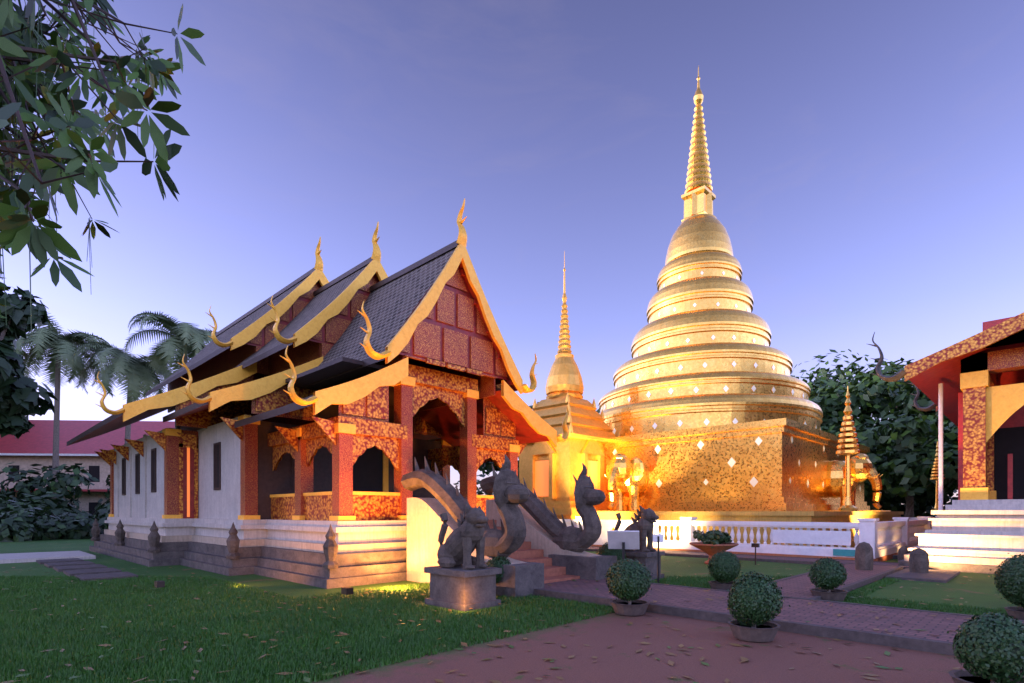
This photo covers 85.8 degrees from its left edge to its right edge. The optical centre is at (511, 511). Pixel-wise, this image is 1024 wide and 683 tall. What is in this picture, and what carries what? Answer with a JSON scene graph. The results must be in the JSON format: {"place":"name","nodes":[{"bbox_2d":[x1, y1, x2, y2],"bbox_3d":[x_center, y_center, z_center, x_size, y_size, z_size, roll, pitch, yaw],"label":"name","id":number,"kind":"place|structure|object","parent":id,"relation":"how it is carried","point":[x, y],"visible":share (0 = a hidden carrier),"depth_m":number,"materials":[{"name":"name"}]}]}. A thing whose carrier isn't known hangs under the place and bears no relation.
{"place":"outdoors","nodes":[
{"label":"outdoors","id":0,"kind":"place"},
{"bbox_2d":[0,539,1023,682],"bbox_3d":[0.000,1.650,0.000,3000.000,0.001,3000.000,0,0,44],"label":"ground","id":1,"kind":"structure","parent":0,"point":[620,660],"depth_m":6.66,"materials":[{"name":"green plant"}]},
{"bbox_2d":[0,286,57,438],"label":"tree","id":2,"kind":"object","parent":1,"relation":"on","point":[21,400],"visible":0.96,"depth_m":20.98,"materials":[{"name":"green plant"}]},
{"bbox_2d":[11,312,111,516],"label":"palm","id":3,"kind":"object","parent":1,"relation":"on","point":[56,345],"visible":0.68,"depth_m":45.00,"materials":[{"name":"green plant"}]},
{"bbox_2d":[0,420,174,514],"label":"building","id":4,"kind":"structure","parent":1,"relation":"on","point":[33,445],"depth_m":54.26,"materials":[{"name":"red tile"}]},
{"bbox_2d":[0,0,205,336],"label":"tree","id":5,"kind":"object","parent":1,"relation":"on","point":[29,53],"visible":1,"depth_m":3.51,"materials":[{"name":"plant"}]},
{"bbox_2d":[72,340,171,443],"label":"palm","id":6,"kind":"object","parent":1,"relation":"on","point":[136,374],"visible":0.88,"depth_m":43.40,"materials":[{"name":"green plant"}]},
{"bbox_2d":[123,311,217,385],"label":"palm","id":7,"kind":"object","parent":1,"relation":"on","point":[188,340],"visible":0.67,"depth_m":40.94,"materials":[{"name":"green plant"}]},
{"bbox_2d":[67,198,616,597],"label":"temple","id":8,"kind":"structure","parent":1,"relation":"on","point":[324,433],"depth_m":15.13,"materials":[{"name":"paint"}]},
{"bbox_2d":[424,502,501,610],"bbox_3d":[-0.897,0.737,9.836,1.307,1.826,0.860,0,0,44],"label":"lion","id":9,"kind":"object","parent":1,"relation":"on","point":[462,578],"visible":1,"depth_m":9.55},
{"bbox_2d":[0,420,957,541],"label":"hedges","id":10,"kind":"object","parent":1,"relation":"on","point":[25,514],"visible":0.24,"depth_m":40.78,"materials":[{"name":"green plant"}]},
{"bbox_2d":[0,564,989,682],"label":"fallen leaves","id":11,"kind":"object","parent":1,"relation":"on","point":[726,680],"visible":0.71,"depth_m":6.62,"materials":[{"name":"brown plant"}]},
{"bbox_2d":[485,556,510,595],"bbox_3d":[-0.253,1.253,10.961,0.640,0.795,0.653,0,0,44],"label":"potted plant","id":12,"kind":"object","parent":1,"relation":"on","point":[497,561],"visible":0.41,"depth_m":10.76,"materials":[{"name":"green plant"}]},
{"bbox_2d":[0,574,1007,682],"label":"grass blades","id":13,"kind":"object","parent":1,"relation":"on","point":[88,639],"visible":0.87,"depth_m":7.80,"materials":[{"name":"green plant"}]},
{"bbox_2d":[478,402,538,477],"bbox_3d":[1.892,-3.108,40.120,7.868,9.671,7.988,0,0,44],"label":"tree","id":14,"kind":"object","parent":1,"relation":"on","point":[487,466],"visible":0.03,"depth_m":39.90,"materials":[{"name":"green plant"}]},
{"bbox_2d":[0,546,1023,655],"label":"paths","id":15,"kind":"structure","parent":1,"relation":"on","point":[848,625],"depth_m":9.42,"materials":[{"name":"brick"}]},
{"bbox_2d":[154,530,928,594],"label":"props","id":16,"kind":"object","parent":1,"relation":"on","point":[864,556],"visible":0.73,"depth_m":14.34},
{"bbox_2d":[519,250,619,518],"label":"chedi","id":17,"kind":"structure","parent":1,"relation":"on","point":[548,470],"depth_m":28.89,"materials":[{"name":"gold metal"}]},
{"bbox_2d":[596,542,626,562],"bbox_3d":[2.413,1.164,13.372,0.835,0.972,0.778,0,0,44],"label":"bush","id":18,"kind":"object","parent":1,"relation":"on","point":[604,550],"visible":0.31,"depth_m":13.17,"materials":[{"name":"green plant"}]},
{"bbox_2d":[602,558,654,615],"bbox_3d":[1.865,1.193,8.884,0.859,0.915,0.728,0,0,44],"label":"bush","id":19,"kind":"object","parent":1,"relation":"on","point":[629,581],"visible":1,"depth_m":8.69,"materials":[{"name":"green plant"}]},
{"bbox_2d":[614,505,664,579],"bbox_3d":[3.126,0.737,13.945,1.307,1.826,0.860,0,0,44],"label":"lion","id":20,"kind":"object","parent":1,"relation":"on","point":[645,554],"visible":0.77,"depth_m":13.60},
{"bbox_2d":[689,530,738,563],"bbox_3d":[6.390,1.101,17.488,1.480,1.099,1.509,0,0,44],"label":"planter","id":21,"kind":"object","parent":1,"relation":"on","point":[711,543],"visible":0.98,"depth_m":17.20,"materials":[{"name":"ceramic"}]},
{"bbox_2d":[707,550,742,590],"bbox_3d":[4.394,1.212,11.393,0.745,0.877,0.746,0,0,44],"label":"potted topiary","id":22,"kind":"object","parent":1,"relation":"on","point":[724,567],"visible":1,"depth_m":11.17,"materials":[{"name":"green plant"}]},
{"bbox_2d":[559,516,936,561],"bbox_3d":[11.386,0.930,33.638,22.820,1.440,22.820,0,0,44],"label":"balustrade","id":23,"kind":"object","parent":1,"relation":"on","point":[886,540],"visible":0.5,"depth_m":19.78,"materials":[{"name":"white paint"}]},
{"bbox_2d":[596,65,903,547],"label":"chedi","id":24,"kind":"structure","parent":1,"relation":"on","point":[782,462],"depth_m":27.95,"materials":[{"name":"gold metal"}]},
{"bbox_2d":[600,271,816,433],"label":"chedi gems","id":25,"kind":"object","parent":24,"relation":"attached to","point":[696,389],"visible":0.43,"depth_m":29.25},
{"bbox_2d":[727,569,789,642],"bbox_3d":[3.161,1.198,7.168,0.731,0.904,0.750,0,0,-5],"label":"bush","id":26,"kind":"object","parent":1,"relation":"on","point":[756,604],"visible":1,"depth_m":6.97,"materials":[{"name":"green plant"}]},
{"bbox_2d":[806,556,847,601],"bbox_3d":[5.849,1.237,10.221,0.684,0.827,0.635,0,0,44],"label":"bush","id":27,"kind":"object","parent":1,"relation":"on","point":[828,574],"visible":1,"depth_m":10.04,"materials":[{"name":"green plant"}]},
{"bbox_2d":[809,399,865,435],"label":"tree","id":28,"kind":"object","parent":1,"relation":"on","point":[836,424],"visible":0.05,"depth_m":50.97,"materials":[{"name":"green plant"}]},
{"bbox_2d":[836,386,859,510],"bbox_3d":[11.540,-2.190,18.931,0.720,4.320,0.720,0,0,44],"label":"ceremonial umbrella","id":29,"kind":"object","parent":1,"relation":"on","point":[848,445],"visible":1,"depth_m":18.83,"materials":[{"name":"gold metal"}]},
{"bbox_2d":[791,349,935,433],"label":"tree","id":30,"kind":"object","parent":1,"relation":"on","point":[875,397],"visible":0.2,"depth_m":52.00,"materials":[{"name":"green plant"}]},
{"bbox_2d":[852,409,957,516],"bbox_3d":[29.739,-2.937,42.565,12.782,9.253,12.179,0,0,16],"label":"tree","id":31,"kind":"object","parent":1,"relation":"on","point":[905,468],"visible":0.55,"depth_m":38.85,"materials":[{"name":"green plant"}]},
{"bbox_2d":[893,384,954,445],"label":"tree","id":32,"kind":"object","parent":1,"relation":"on","point":[923,400],"visible":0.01,"depth_m":47.57,"materials":[{"name":"green plant"}]},
{"bbox_2d":[930,441,944,509],"bbox_3d":[26.093,-2.190,33.792,0.720,4.320,0.720,0,0,44],"label":"ceremonial umbrella","id":33,"kind":"object","parent":1,"relation":"on","point":[934,476],"visible":0.61,"depth_m":33.73,"materials":[{"name":"gold metal"}]},
{"bbox_2d":[868,312,1023,573],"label":"temple building","id":34,"kind":"structure","parent":1,"relation":"on","point":[972,388],"depth_m":15.86,"materials":[{"name":"paint"}]},
{"bbox_2d":[947,612,1023,682],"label":"bush","id":35,"kind":"object","parent":1,"relation":"on","point":[988,648],"visible":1,"depth_m":4.64,"materials":[{"name":"green plant"}]},
{"bbox_2d":[988,552,1023,619],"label":"bush","id":36,"kind":"object","parent":1,"relation":"on","point":[1009,577],"visible":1,"depth_m":8.13,"materials":[{"name":"green plant"}]},
{"bbox_2d":[0,0,1023,507],"label":"sky","id":37,"kind":"structure","parent":0,"point":[866,159],"materials":[{"name":"blue"}]}
]}

